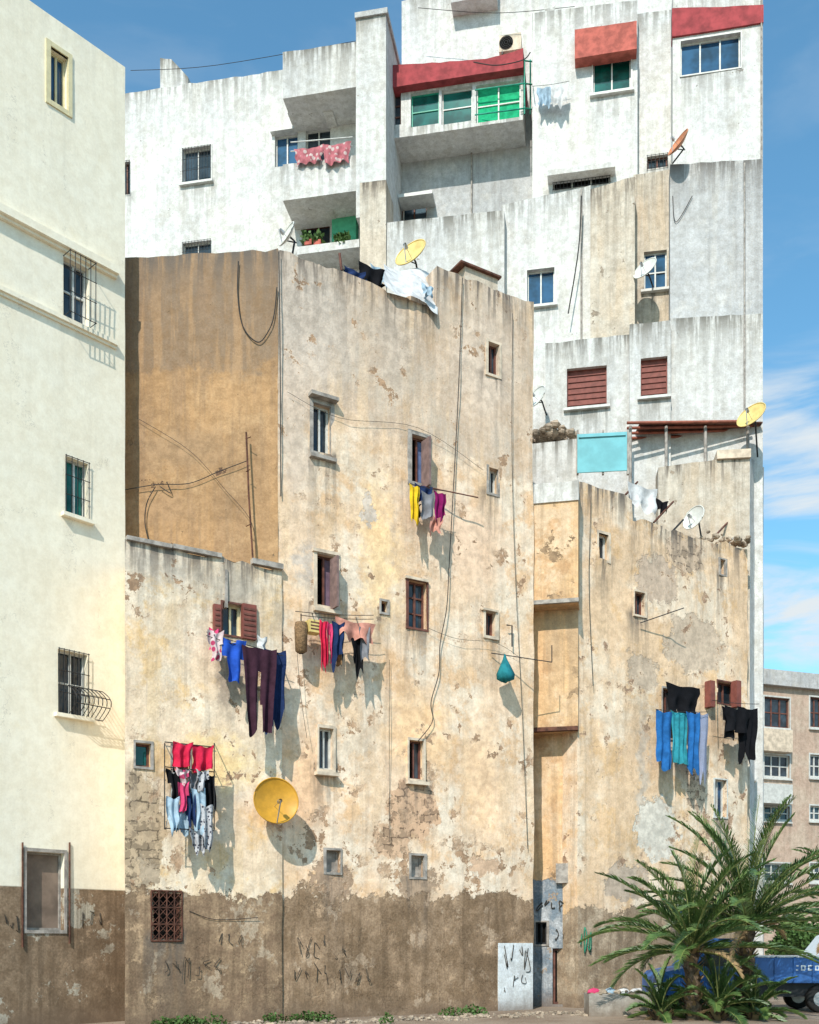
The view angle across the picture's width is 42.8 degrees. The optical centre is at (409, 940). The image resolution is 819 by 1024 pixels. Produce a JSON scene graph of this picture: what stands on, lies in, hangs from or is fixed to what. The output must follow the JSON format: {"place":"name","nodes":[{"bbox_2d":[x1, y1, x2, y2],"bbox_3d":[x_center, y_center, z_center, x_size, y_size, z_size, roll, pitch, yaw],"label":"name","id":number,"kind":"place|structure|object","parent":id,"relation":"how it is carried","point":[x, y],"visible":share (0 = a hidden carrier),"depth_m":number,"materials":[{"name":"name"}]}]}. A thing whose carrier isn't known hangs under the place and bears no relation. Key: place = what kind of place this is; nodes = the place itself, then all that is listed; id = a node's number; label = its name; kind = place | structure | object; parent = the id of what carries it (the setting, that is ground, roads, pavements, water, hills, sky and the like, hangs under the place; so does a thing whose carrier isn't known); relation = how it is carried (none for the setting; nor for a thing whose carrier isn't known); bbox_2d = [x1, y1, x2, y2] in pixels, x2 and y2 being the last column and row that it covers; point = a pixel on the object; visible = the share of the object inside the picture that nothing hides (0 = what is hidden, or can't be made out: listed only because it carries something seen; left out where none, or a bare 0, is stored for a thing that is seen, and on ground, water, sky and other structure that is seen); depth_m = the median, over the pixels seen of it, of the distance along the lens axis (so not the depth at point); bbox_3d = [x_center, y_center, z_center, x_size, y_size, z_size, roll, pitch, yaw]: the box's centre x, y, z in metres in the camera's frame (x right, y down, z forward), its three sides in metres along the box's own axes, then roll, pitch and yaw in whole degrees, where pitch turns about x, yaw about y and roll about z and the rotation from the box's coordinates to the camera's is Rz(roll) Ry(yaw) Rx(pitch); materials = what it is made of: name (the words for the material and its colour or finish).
{"place":"outdoors","nodes":[
{"label":"outdoors","id":0,"kind":"place"},
{"bbox_2d":[30,0,818,673],"label":"sky","id":1,"kind":"structure","parent":0,"point":[136,34],"materials":[{"name":"blue"}]},
{"bbox_2d":[87,997,818,1023],"bbox_3d":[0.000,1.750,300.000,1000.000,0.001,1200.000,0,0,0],"label":"ground","id":2,"kind":"structure","parent":0,"point":[791,1018],"depth_m":23.13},
{"bbox_2d":[0,0,124,1023],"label":"walls","id":3,"kind":"structure","parent":2,"relation":"on","point":[62,578],"depth_m":21.58,"materials":[{"name":"beige paint"}]},
{"bbox_2d":[24,847,66,933],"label":"window surrounds","id":4,"kind":"object","parent":3,"relation":"attached to","point":[26,849],"visible":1,"depth_m":21.31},
{"bbox_2d":[27,854,57,927],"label":"window panes","id":5,"kind":"object","parent":4,"relation":"attached to","point":[42,891],"visible":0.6,"depth_m":21.46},
{"bbox_2d":[45,37,72,118],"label":"window surrounds","id":6,"kind":"object","parent":3,"relation":"attached to","point":[68,111],"visible":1,"depth_m":21.54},
{"bbox_2d":[0,202,119,349],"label":"cornice","id":7,"kind":"structure","parent":3,"relation":"attached to","point":[31,227],"depth_m":21.41,"materials":[{"name":"beige paint"}]},
{"bbox_2d":[58,260,85,715],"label":"window frames","id":8,"kind":"structure","parent":3,"relation":"attached to","point":[69,461],"depth_m":21.96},
{"bbox_2d":[58,264,81,715],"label":"window panes","id":9,"kind":"object","parent":8,"relation":"attached to","point":[66,287],"visible":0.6,"depth_m":21.89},
{"bbox_2d":[65,462,81,515],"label":"window panes","id":10,"kind":"object","parent":8,"relation":"attached to","point":[69,488],"visible":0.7,"depth_m":21.94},
{"bbox_2d":[58,249,96,716],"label":"window grilles","id":11,"kind":"object","parent":3,"relation":"attached to","point":[74,651],"depth_m":21.73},
{"bbox_2d":[125,248,277,569],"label":"side wall","id":12,"kind":"structure","parent":2,"relation":"on","point":[201,370],"depth_m":23.06,"materials":[{"name":"paint"}]},
{"bbox_2d":[125,539,282,1023],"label":"annex walls","id":13,"kind":"structure","parent":2,"relation":"on","point":[180,687],"depth_m":21.91,"materials":[{"name":"paint"}]},
{"bbox_2d":[153,896,175,936],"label":"window panes","id":14,"kind":"object","parent":13,"relation":"attached to","point":[163,915],"visible":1,"depth_m":21.68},
{"bbox_2d":[150,890,182,941],"bbox_3d":[-4.998,-0.501,21.521,0.682,1.070,0.040,0,0,-31],"label":"vent screen","id":15,"kind":"object","parent":13,"relation":"attached to","point":[166,908],"visible":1,"depth_m":21.50,"materials":[{"name":"metal"}]},
{"bbox_2d":[164,741,216,855],"bbox_3d":[-4.482,-2.940,21.463,1.270,2.478,0.700,0,0,-31],"label":"hanging laundry","id":16,"kind":"object","parent":13,"relation":"hanging from","point":[195,807],"visible":1,"depth_m":21.28,"materials":[{"name":"multicoloured fabric"}]},
{"bbox_2d":[125,535,283,608],"bbox_3d":[-4.254,-7.645,21.995,3.010,1.160,1.896,0,0,0],"label":"annex coping","id":17,"kind":"object","parent":13,"relation":"on","point":[253,561],"visible":1,"depth_m":21.92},
{"bbox_2d":[213,603,256,640],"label":"annex shutters","id":18,"kind":"object","parent":13,"relation":"attached to","point":[243,621],"visible":0.78,"depth_m":22.35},
{"bbox_2d":[206,627,286,736],"bbox_3d":[-3.502,-5.409,22.130,1.864,2.266,0.696,0,0,-31],"label":"hanging laundry","id":19,"kind":"object","parent":13,"relation":"hanging from","point":[270,665],"visible":1,"depth_m":21.98,"materials":[{"name":"fabric"}]},
{"bbox_2d":[253,777,298,823],"bbox_3d":[-2.905,-2.983,22.320,0.730,1.003,0.847,0,0,32],"label":"satellite dish","id":20,"kind":"object","parent":13,"relation":"attached to","point":[275,800],"visible":1,"depth_m":22.36,"materials":[{"name":"paint"}]},
{"bbox_2d":[125,70,359,271],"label":"walls","id":21,"kind":"structure","parent":2,"relation":"on","point":[237,205],"depth_m":37.38,"materials":[{"name":"white paint"}]},
{"bbox_2d":[160,58,190,87],"bbox_3d":[-8.591,-31.707,38.483,1.097,1.440,0.412,0,0,11],"label":"roof stub","id":22,"kind":"object","parent":21,"relation":"on","point":[173,76],"visible":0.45,"depth_m":38.32,"materials":[{"name":"white paint"}]},
{"bbox_2d":[287,110,337,226],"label":"balcony brackets","id":23,"kind":"object","parent":21,"relation":"attached to","point":[331,123],"visible":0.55,"depth_m":36.13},
{"bbox_2d":[283,42,355,130],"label":"loggia parapet","id":24,"kind":"structure","parent":23,"relation":"on","point":[318,82],"depth_m":35.22,"materials":[{"name":"white paint"}]},
{"bbox_2d":[283,155,355,229],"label":"balcony parapet","id":25,"kind":"structure","parent":21,"relation":"attached to","point":[311,191],"depth_m":35.23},
{"bbox_2d":[291,136,352,166],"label":"balcony rugs","id":26,"kind":"object","parent":25,"relation":"on","point":[336,153],"visible":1,"depth_m":34.92,"materials":[{"name":"fabric"}]},
{"bbox_2d":[297,239,359,269],"bbox_3d":[-2.663,-23.532,35.995,2.174,0.266,1.100,0,0,11],"label":"flower ledge","id":27,"kind":"object","parent":21,"relation":"attached to","point":[325,255],"visible":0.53,"depth_m":35.65,"materials":[{"name":"white paint"}]},
{"bbox_2d":[332,216,357,241],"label":"green wall","id":28,"kind":"structure","parent":21,"relation":"attached to","point":[346,224],"depth_m":36.12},
{"bbox_2d":[125,96,666,231],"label":"window frames","id":29,"kind":"structure","parent":21,"relation":"on","point":[399,106],"depth_m":35.98,"materials":[{"name":"wood"}]},
{"bbox_2d":[125,98,665,253],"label":"window panes","id":30,"kind":"object","parent":29,"relation":"attached to","point":[419,214],"visible":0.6,"depth_m":37.14,"materials":[{"name":"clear glass"}]},
{"bbox_2d":[125,144,667,254],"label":"window grilles","id":31,"kind":"object","parent":21,"relation":"attached to","point":[207,167],"depth_m":37.36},
{"bbox_2d":[179,87,670,411],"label":"window sills","id":32,"kind":"structure","parent":21,"relation":"attached to","point":[550,304],"depth_m":33.43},
{"bbox_2d":[360,180,392,291],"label":"beige pier","id":33,"kind":"structure","parent":2,"relation":"on","point":[376,209],"depth_m":34.14,"materials":[{"name":"paint"}]},
{"bbox_2d":[356,15,401,227],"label":"stair column","id":34,"kind":"structure","parent":33,"relation":"on","point":[377,157],"depth_m":34.59,"materials":[{"name":"white paint"}]},
{"bbox_2d":[277,250,533,1019],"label":"walls","id":35,"kind":"structure","parent":2,"relation":"on","point":[365,351],"depth_m":24.58,"materials":[{"name":"beige paint"}]},
{"bbox_2d":[4,900,591,990],"bbox_3d":[-1.730,0.116,24.086,14.300,2.364,1.419,0,0,-28],"label":"graffiti","id":36,"kind":"object","parent":35,"relation":"attached to","point":[590,941],"visible":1,"depth_m":23.66,"materials":[{"name":"black paint"}]},
{"bbox_2d":[136,346,495,779],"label":"window frames","id":37,"kind":"structure","parent":35,"relation":"attached to","point":[421,615],"depth_m":24.89,"materials":[{"name":"brown wood"}]},
{"bbox_2d":[223,350,492,777],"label":"window panes","id":38,"kind":"object","parent":37,"relation":"attached to","point":[322,450],"visible":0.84,"depth_m":23.69,"materials":[{"name":"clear glass"}]},
{"bbox_2d":[133,397,499,879],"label":"window surrounds","id":39,"kind":"object","parent":35,"relation":"attached to","point":[330,406],"visible":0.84,"depth_m":23.61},
{"bbox_2d":[220,578,428,638],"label":"window surrounds","id":40,"kind":"object","parent":35,"relation":"attached to","point":[407,606],"visible":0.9,"depth_m":24.60,"materials":[{"name":"brown wood"}]},
{"bbox_2d":[295,611,375,679],"bbox_3d":[-1.693,-6.619,23.270,2.052,1.579,0.618,0,0,-31],"label":"hanging laundry","id":41,"kind":"object","parent":35,"relation":"hanging from","point":[359,636],"visible":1,"depth_m":23.16,"materials":[{"name":"fabric"}]},
{"bbox_2d":[338,253,386,288],"bbox_3d":[-1.068,-15.515,24.446,1.538,0.833,0.708,0,0,-35],"label":"dark roof bundle","id":42,"kind":"object","parent":35,"relation":"on","point":[372,274],"visible":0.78,"depth_m":24.25,"materials":[{"name":"black fabric"}]},
{"bbox_2d":[330,436,430,608],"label":"open shutters","id":43,"kind":"object","parent":35,"relation":"attached to","point":[425,481],"visible":0.88,"depth_m":24.52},
{"bbox_2d":[313,406,494,768],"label":"window frames","id":44,"kind":"structure","parent":35,"relation":"attached to","point":[326,451],"depth_m":23.66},
{"bbox_2d":[313,338,501,781],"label":"window surrounds","id":45,"kind":"object","parent":35,"relation":"attached to","point":[496,626],"visible":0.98,"depth_m":24.64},
{"bbox_2d":[125,6,691,919],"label":"wall cables","id":46,"kind":"object","parent":35,"relation":"attached to","point":[391,422],"depth_m":25.10,"materials":[{"name":"rubber"}]},
{"bbox_2d":[395,239,425,267],"bbox_3d":[0.022,-16.646,25.893,0.754,1.446,0.817,0,0,0],"label":"satellite dish","id":47,"kind":"object","parent":35,"relation":"attached to","point":[411,252],"visible":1,"depth_m":25.89,"materials":[{"name":"yellow paint"}]},
{"bbox_2d":[384,264,437,314],"bbox_3d":[0.042,-15.759,25.126,1.319,1.734,1.995,0,0,0],"label":"roof tarpaulin","id":48,"kind":"object","parent":35,"relation":"on","point":[411,282],"visible":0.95,"depth_m":24.84,"materials":[{"name":"white fabric"}]},
{"bbox_2d":[409,482,477,536],"bbox_3d":[0.769,-10.083,24.760,2.019,1.375,0.591,0,0,-30],"label":"hanging laundry","id":49,"kind":"object","parent":35,"relation":"hanging from","point":[423,494],"visible":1,"depth_m":24.33,"materials":[{"name":"multicoloured fabric"}]},
{"bbox_2d":[498,943,532,1010],"bbox_3d":[2.647,0.983,26.260,1.082,1.836,0.080,0,0,-31],"label":"painted door","id":50,"kind":"structure","parent":35,"relation":"attached to","point":[518,995],"depth_m":26.22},
{"bbox_2d":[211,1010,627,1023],"bbox_3d":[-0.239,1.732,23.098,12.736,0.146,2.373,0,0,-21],"label":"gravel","id":51,"kind":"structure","parent":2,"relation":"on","point":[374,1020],"depth_m":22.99,"materials":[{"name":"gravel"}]},
{"bbox_2d":[387,211,504,296],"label":"parapet wall","id":52,"kind":"structure","parent":2,"relation":"on","point":[477,239],"depth_m":33.75,"materials":[{"name":"white paint"}]},
{"bbox_2d":[151,994,777,1023],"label":"weeds","id":53,"kind":"object","parent":2,"relation":"on","point":[194,1020],"visible":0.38,"depth_m":22.37,"materials":[{"name":"green plant"}]},
{"bbox_2d":[401,110,531,220],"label":"wall","id":54,"kind":"structure","parent":2,"relation":"on","point":[500,178],"depth_m":36.54,"materials":[{"name":"paint"}]},
{"bbox_2d":[398,190,435,210],"bbox_3d":[0.267,-25.886,36.564,1.196,0.113,0.700,0,0,11],"label":"awning","id":55,"kind":"object","parent":54,"relation":"attached to","point":[417,200],"visible":1,"depth_m":36.48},
{"bbox_2d":[394,75,525,163],"bbox_3d":[1.757,-28.480,37.201,4.836,1.930,3.533,0,0,11],"label":"gallery","id":56,"kind":"object","parent":54,"relation":"on","point":[428,142],"visible":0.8,"depth_m":35.76,"materials":[{"name":"white paint"}]},
{"bbox_2d":[393,48,527,107],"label":"red fascia","id":57,"kind":"structure","parent":56,"relation":"attached to","point":[414,77],"depth_m":35.23,"materials":[{"name":"paint"}]},
{"bbox_2d":[403,0,762,409],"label":"pipes","id":58,"kind":"object","parent":54,"relation":"attached to","point":[744,225],"visible":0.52,"depth_m":32.49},
{"bbox_2d":[402,0,671,197],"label":"penthouse","id":59,"kind":"object","parent":2,"relation":"on","point":[431,34],"visible":0.03,"depth_m":37.16,"materials":[{"name":"white paint"}]},
{"bbox_2d":[451,0,497,16],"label":"penthouse ledge","id":60,"kind":"object","parent":59,"relation":"attached to","point":[468,6],"visible":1,"depth_m":36.86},
{"bbox_2d":[503,185,590,429],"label":"wing","id":61,"kind":"structure","parent":2,"relation":"on","point":[542,231],"depth_m":33.57,"materials":[{"name":"paint"}]},
{"bbox_2d":[184,36,739,303],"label":"window frames","id":62,"kind":"structure","parent":61,"relation":"on","point":[519,102],"depth_m":34.00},
{"bbox_2d":[478,85,518,122],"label":"window panes","id":63,"kind":"object","parent":62,"relation":"in","point":[486,97],"visible":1,"depth_m":35.36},
{"bbox_2d":[278,39,737,303],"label":"window panes","id":64,"kind":"object","parent":62,"relation":"attached to","point":[709,56],"visible":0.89,"depth_m":33.48,"materials":[{"name":"blue glass"}]},
{"bbox_2d":[413,61,628,126],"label":"window panes","id":65,"kind":"object","parent":62,"relation":"attached to","point":[602,77],"visible":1,"depth_m":35.58,"materials":[{"name":"green glass"}]},
{"bbox_2d":[533,734,562,1006],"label":"passage wall","id":66,"kind":"structure","parent":2,"relation":"on","point":[548,786],"depth_m":27.61,"materials":[{"name":"paint"}]},
{"bbox_2d":[532,439,576,506],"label":"terrace wall","id":67,"kind":"structure","parent":2,"relation":"on","point":[554,462],"depth_m":30.47,"materials":[{"name":"white paint"}]},
{"bbox_2d":[532,420,576,443],"bbox_3d":[4.214,-14.967,30.991,1.648,0.552,1.245,0,0,0],"label":"rubble pile","id":68,"kind":"object","parent":67,"relation":"on","point":[549,432],"visible":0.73,"depth_m":30.53,"materials":[{"name":"stone"}]},
{"bbox_2d":[577,430,628,475],"bbox_3d":[5.586,-14.121,30.208,1.489,1.358,0.170,0,0,6],"label":"turquoise panel","id":69,"kind":"object","parent":67,"relation":"attached to","point":[602,452],"visible":1,"depth_m":30.16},
{"bbox_2d":[533,1,636,197],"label":"wing","id":70,"kind":"structure","parent":2,"relation":"on","point":[580,127],"depth_m":34.07,"materials":[{"name":"paint"}]},
{"bbox_2d":[536,81,567,108],"bbox_3d":[4.508,-27.498,33.888,1.285,1.230,0.435,0,0,29],"label":"balcony washing","id":71,"kind":"object","parent":70,"relation":"attached to","point":[555,94],"visible":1,"depth_m":33.83,"materials":[{"name":"white fabric"}]},
{"bbox_2d":[547,161,614,184],"bbox_3d":[5.565,-24.852,33.864,2.158,0.168,0.450,0,0,11],"label":"ledge","id":72,"kind":"object","parent":70,"relation":"attached to","point":[582,172],"visible":1,"depth_m":33.75,"materials":[{"name":"white paint"}]},
{"bbox_2d":[575,21,636,67],"bbox_3d":[6.324,-28.892,33.701,1.957,0.921,0.443,0,0,11],"label":"red canopy","id":73,"kind":"object","parent":70,"relation":"attached to","point":[603,45],"visible":1,"depth_m":33.54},
{"bbox_2d":[545,334,628,497],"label":"wing","id":74,"kind":"structure","parent":2,"relation":"on","point":[611,353],"depth_m":32.72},
{"bbox_2d":[590,177,634,337],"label":"wing","id":75,"kind":"structure","parent":2,"relation":"on","point":[612,258],"depth_m":32.82,"materials":[{"name":"paint"}]},
{"bbox_2d":[584,987,651,1016],"bbox_3d":[4.845,1.428,24.314,1.440,0.684,0.772,0,0,0],"label":"stone planter","id":76,"kind":"object","parent":2,"relation":"on","point":[602,1003],"visible":0.68,"depth_m":24.00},
{"bbox_2d":[533,482,748,1007],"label":"walls","id":77,"kind":"structure","parent":2,"relation":"on","point":[624,794],"depth_m":28.03,"materials":[{"name":"paint"}]},
{"bbox_2d":[534,480,578,503],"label":"white parapet","id":78,"kind":"structure","parent":77,"relation":"on","point":[555,492],"depth_m":26.49,"materials":[{"name":"paint"}]},
{"bbox_2d":[656,682,707,786],"bbox_3d":[7.343,-5.576,28.425,2.296,2.738,0.676,0,0,-31],"label":"hanging laundry","id":79,"kind":"object","parent":77,"relation":"hanging from","point":[682,701],"visible":1,"depth_m":28.22,"materials":[{"name":"fabric"}]},
{"bbox_2d":[625,481,750,547],"bbox_3d":[7.897,-12.018,29.781,5.281,1.703,1.433,0,0,-24],"label":"roof clutter","id":80,"kind":"object","parent":77,"relation":"on","point":[735,541],"visible":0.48,"depth_m":30.04,"materials":[{"name":"metal"}]},
{"bbox_2d":[628,482,668,514],"bbox_3d":[6.711,-12.243,29.187,1.786,0.779,0.261,0,0,-42],"label":"roof sheet","id":81,"kind":"object","parent":80,"relation":"on","point":[648,500],"visible":0.98,"depth_m":29.10,"materials":[{"name":"white fabric"}]},
{"bbox_2d":[627,420,762,497],"bbox_3d":[8.692,-13.421,32.227,4.357,4.343,1.945,0,0,0],"label":"rooftop pergola","id":82,"kind":"object","parent":77,"relation":"on","point":[705,427],"visible":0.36,"depth_m":31.50,"materials":[{"name":"wood"}]},
{"bbox_2d":[705,680,740,707],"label":"shutters","id":83,"kind":"object","parent":77,"relation":"attached to","point":[710,692],"visible":0.9,"depth_m":29.36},
{"bbox_2d":[713,700,757,766],"bbox_3d":[8.975,-5.861,29.346,1.923,1.940,0.793,0,0,-34],"label":"hanging laundry","id":84,"kind":"object","parent":77,"relation":"hanging from","point":[742,722],"visible":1,"depth_m":29.32,"materials":[{"name":"fabric"}]},
{"bbox_2d":[629,320,670,523],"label":"wing","id":85,"kind":"structure","parent":2,"relation":"on","point":[650,341],"depth_m":32.04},
{"bbox_2d":[567,358,666,406],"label":"shutters","id":86,"kind":"object","parent":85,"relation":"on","point":[603,382],"visible":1,"depth_m":32.87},
{"bbox_2d":[633,169,669,323],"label":"wing","id":87,"kind":"structure","parent":2,"relation":"on","point":[651,212],"depth_m":33.38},
{"bbox_2d":[637,10,670,173],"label":"wing","id":88,"kind":"structure","parent":2,"relation":"on","point":[653,82],"depth_m":34.15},
{"bbox_2d":[619,955,711,1022],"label":"palm sapling","id":89,"kind":"object","parent":2,"relation":"on","point":[658,997],"visible":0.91,"depth_m":22.87,"materials":[{"name":"green plant"}]},
{"bbox_2d":[577,834,818,1020],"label":"palm tree","id":90,"kind":"object","parent":2,"relation":"on","point":[689,953],"visible":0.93,"depth_m":22.83,"materials":[{"name":"green plant"}]},
{"bbox_2d":[656,458,749,879],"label":"walls","id":91,"kind":"structure","parent":2,"relation":"on","point":[718,491],"depth_m":31.12,"materials":[{"name":"beige paint"}]},
{"bbox_2d":[669,159,762,320],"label":"tower","id":92,"kind":"structure","parent":2,"relation":"on","point":[706,253],"depth_m":32.34,"materials":[{"name":"paint"}]},
{"bbox_2d":[671,0,760,163],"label":"tower","id":93,"kind":"structure","parent":2,"relation":"on","point":[717,115],"depth_m":32.80,"materials":[{"name":"white paint"}]},
{"bbox_2d":[671,5,763,46],"bbox_3d":[9.684,-28.994,32.936,2.788,0.893,0.913,0,0,0],"label":"tower red band","id":94,"kind":"object","parent":93,"relation":"attached to","point":[688,21],"visible":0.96,"depth_m":32.79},
{"bbox_2d":[670,313,762,954],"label":"tower","id":95,"kind":"structure","parent":2,"relation":"on","point":[707,367],"depth_m":31.79,"materials":[{"name":"white paint"}]},
{"bbox_2d":[654,947,782,1023],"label":"palm sapling","id":96,"kind":"object","parent":2,"relation":"on","point":[721,1009],"visible":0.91,"depth_m":22.73,"materials":[{"name":"green plant"}]},
{"bbox_2d":[627,794,818,1017],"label":"palm tree","id":97,"kind":"object","parent":2,"relation":"on","point":[750,903],"visible":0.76,"depth_m":23.26,"materials":[{"name":"green plant"}]},
{"bbox_2d":[642,938,818,1011],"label":"pickup truck","id":98,"kind":"object","parent":2,"relation":"on","point":[803,988],"visible":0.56,"depth_m":25.28,"materials":[{"name":"blue paint"}]},
{"bbox_2d":[749,458,763,954],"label":"side walls","id":99,"kind":"structure","parent":2,"relation":"on","point":[751,633],"depth_m":31.37,"materials":[{"name":"white paint"}]},
{"bbox_2d":[737,402,765,456],"bbox_3d":[10.066,-15.150,30.820,0.809,1.317,1.125,0,0,0],"label":"satellite dish","id":100,"kind":"object","parent":99,"relation":"attached to","point":[751,414],"visible":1,"depth_m":30.75,"materials":[{"name":"yellow paint"}]},
{"bbox_2d":[707,964,807,1021],"bbox_3d":[7.705,1.270,23.189,2.006,1.548,1.910,0,0,32],"label":"palm sapling","id":101,"kind":"object","parent":2,"relation":"on","point":[764,1013],"visible":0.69,"depth_m":23.03,"materials":[{"name":"green plant"}]},
{"bbox_2d":[763,668,818,954],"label":"pink apartment block","id":102,"kind":"structure","parent":2,"relation":"on","point":[791,729],"depth_m":56.75,"materials":[{"name":"brown paint"}]},
{"bbox_2d":[765,699,817,879],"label":"window panes","id":103,"kind":"structure","parent":102,"relation":"in","point":[767,701],"depth_m":56.69,"materials":[{"name":"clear glass"}]},
{"bbox_2d":[765,755,818,881],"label":"window frames","id":104,"kind":"structure","parent":102,"relation":"in","point":[770,756],"depth_m":56.74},
{"bbox_2d":[765,906,818,954],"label":"distant trees","id":105,"kind":"object","parent":2,"relation":"on","point":[802,940],"visible":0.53,"depth_m":43.45,"materials":[{"name":"green plant"}]},
{"bbox_2d":[181,30,741,301],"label":"window surrounds","id":106,"kind":"object","parent":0,"point":[555,266],"visible":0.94,"depth_m":33.51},
{"bbox_2d":[533,609,578,734],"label":"passage wall","id":107,"kind":"structure","parent":0,"point":[556,692],"depth_m":27.02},
{"bbox_2d":[534,500,578,611],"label":"passage wall","id":108,"kind":"structure","parent":0,"point":[556,550],"depth_m":26.53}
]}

